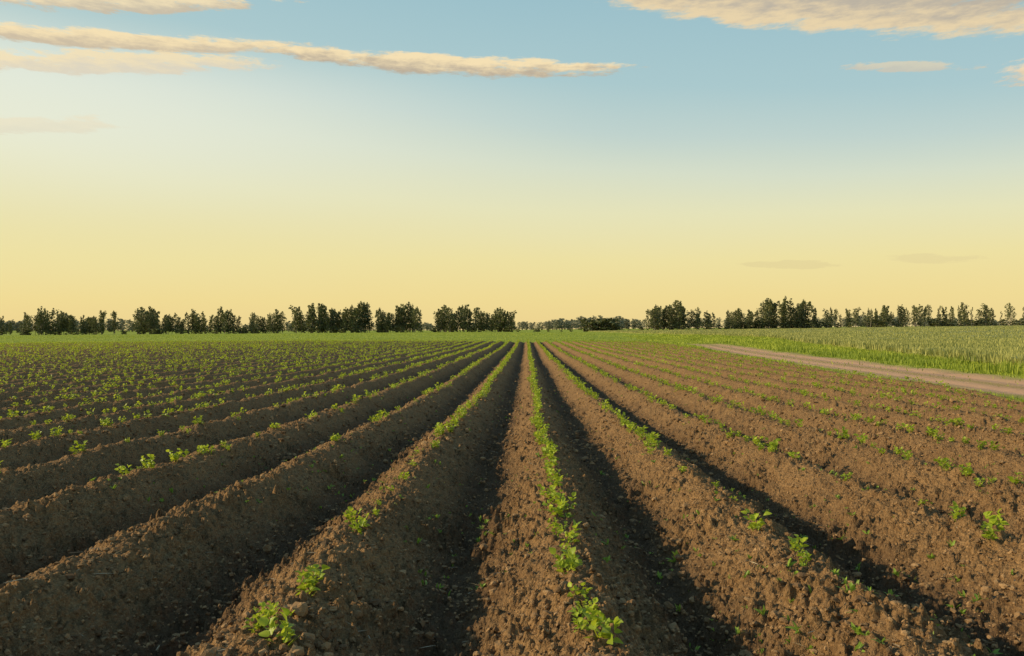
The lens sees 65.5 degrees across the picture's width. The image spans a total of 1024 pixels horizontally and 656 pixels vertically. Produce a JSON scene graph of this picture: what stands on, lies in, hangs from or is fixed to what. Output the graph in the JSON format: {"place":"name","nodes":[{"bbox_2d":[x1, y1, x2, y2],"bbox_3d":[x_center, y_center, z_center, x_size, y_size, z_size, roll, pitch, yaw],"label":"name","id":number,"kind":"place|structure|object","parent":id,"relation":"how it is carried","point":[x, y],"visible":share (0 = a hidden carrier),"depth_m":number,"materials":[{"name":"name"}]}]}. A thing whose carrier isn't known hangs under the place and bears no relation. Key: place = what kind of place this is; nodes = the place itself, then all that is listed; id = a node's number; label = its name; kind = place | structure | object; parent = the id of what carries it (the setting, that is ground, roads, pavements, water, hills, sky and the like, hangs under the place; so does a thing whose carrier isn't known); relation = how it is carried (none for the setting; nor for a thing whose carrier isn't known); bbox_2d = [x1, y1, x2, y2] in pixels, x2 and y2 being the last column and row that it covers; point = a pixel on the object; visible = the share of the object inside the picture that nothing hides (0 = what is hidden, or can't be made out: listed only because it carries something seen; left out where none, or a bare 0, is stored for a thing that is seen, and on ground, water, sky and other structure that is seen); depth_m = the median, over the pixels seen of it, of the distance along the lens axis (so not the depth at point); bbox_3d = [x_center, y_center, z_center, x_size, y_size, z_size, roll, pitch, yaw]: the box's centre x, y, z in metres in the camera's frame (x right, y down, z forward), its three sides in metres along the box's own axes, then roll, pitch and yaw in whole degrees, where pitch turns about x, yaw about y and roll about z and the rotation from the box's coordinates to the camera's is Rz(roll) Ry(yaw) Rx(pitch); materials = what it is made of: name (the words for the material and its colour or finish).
{"place":"outdoors","nodes":[
{"label":"outdoors","id":0,"kind":"place"},
{"bbox_2d":[0,326,1023,655],"bbox_3d":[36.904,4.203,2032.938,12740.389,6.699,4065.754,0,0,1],"label":"ground","id":1,"kind":"structure","parent":0,"point":[932,486],"depth_m":4.73,"materials":[{"name":"soil"}]},
{"bbox_2d":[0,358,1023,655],"bbox_3d":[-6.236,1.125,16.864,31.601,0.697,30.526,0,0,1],"label":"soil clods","id":2,"kind":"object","parent":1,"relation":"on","point":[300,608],"visible":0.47,"depth_m":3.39,"materials":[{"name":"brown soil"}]},
{"bbox_2d":[0,296,1023,334],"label":"distant tree row","id":3,"kind":"object","parent":1,"relation":"on","point":[768,313],"visible":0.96,"depth_m":400.84,"materials":[{"name":"green plant"}]},
{"bbox_2d":[0,315,1023,331],"bbox_3d":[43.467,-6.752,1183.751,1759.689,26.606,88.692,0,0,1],"label":"forest","id":4,"kind":"object","parent":1,"relation":"on","point":[556,324],"visible":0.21,"depth_m":1173.44,"materials":[{"name":"green plant"}]},
{"bbox_2d":[0,339,1023,646],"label":"potato plants","id":5,"kind":"object","parent":1,"relation":"on","point":[562,563],"visible":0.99,"depth_m":11.71,"materials":[{"name":"green plant"}]},
{"bbox_2d":[0,332,1023,399],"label":"grass verge","id":6,"kind":"object","parent":1,"relation":"on","point":[1009,368],"depth_m":49.38,"materials":[{"name":"green plant"}]},
{"bbox_2d":[35,367,1023,655],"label":"weed seedlings","id":7,"kind":"object","parent":1,"relation":"on","point":[857,629],"visible":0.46,"depth_m":3.58,"materials":[{"name":"green plant"}]},
{"bbox_2d":[0,0,1023,329],"label":"sky","id":8,"kind":"structure","parent":0,"point":[541,160],"materials":[{"name":"blue"}]},
{"bbox_2d":[587,325,1023,366],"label":"wheat field","id":9,"kind":"structure","parent":0,"point":[989,344],"depth_m":71.27,"materials":[{"name":"green plant"}]}
]}

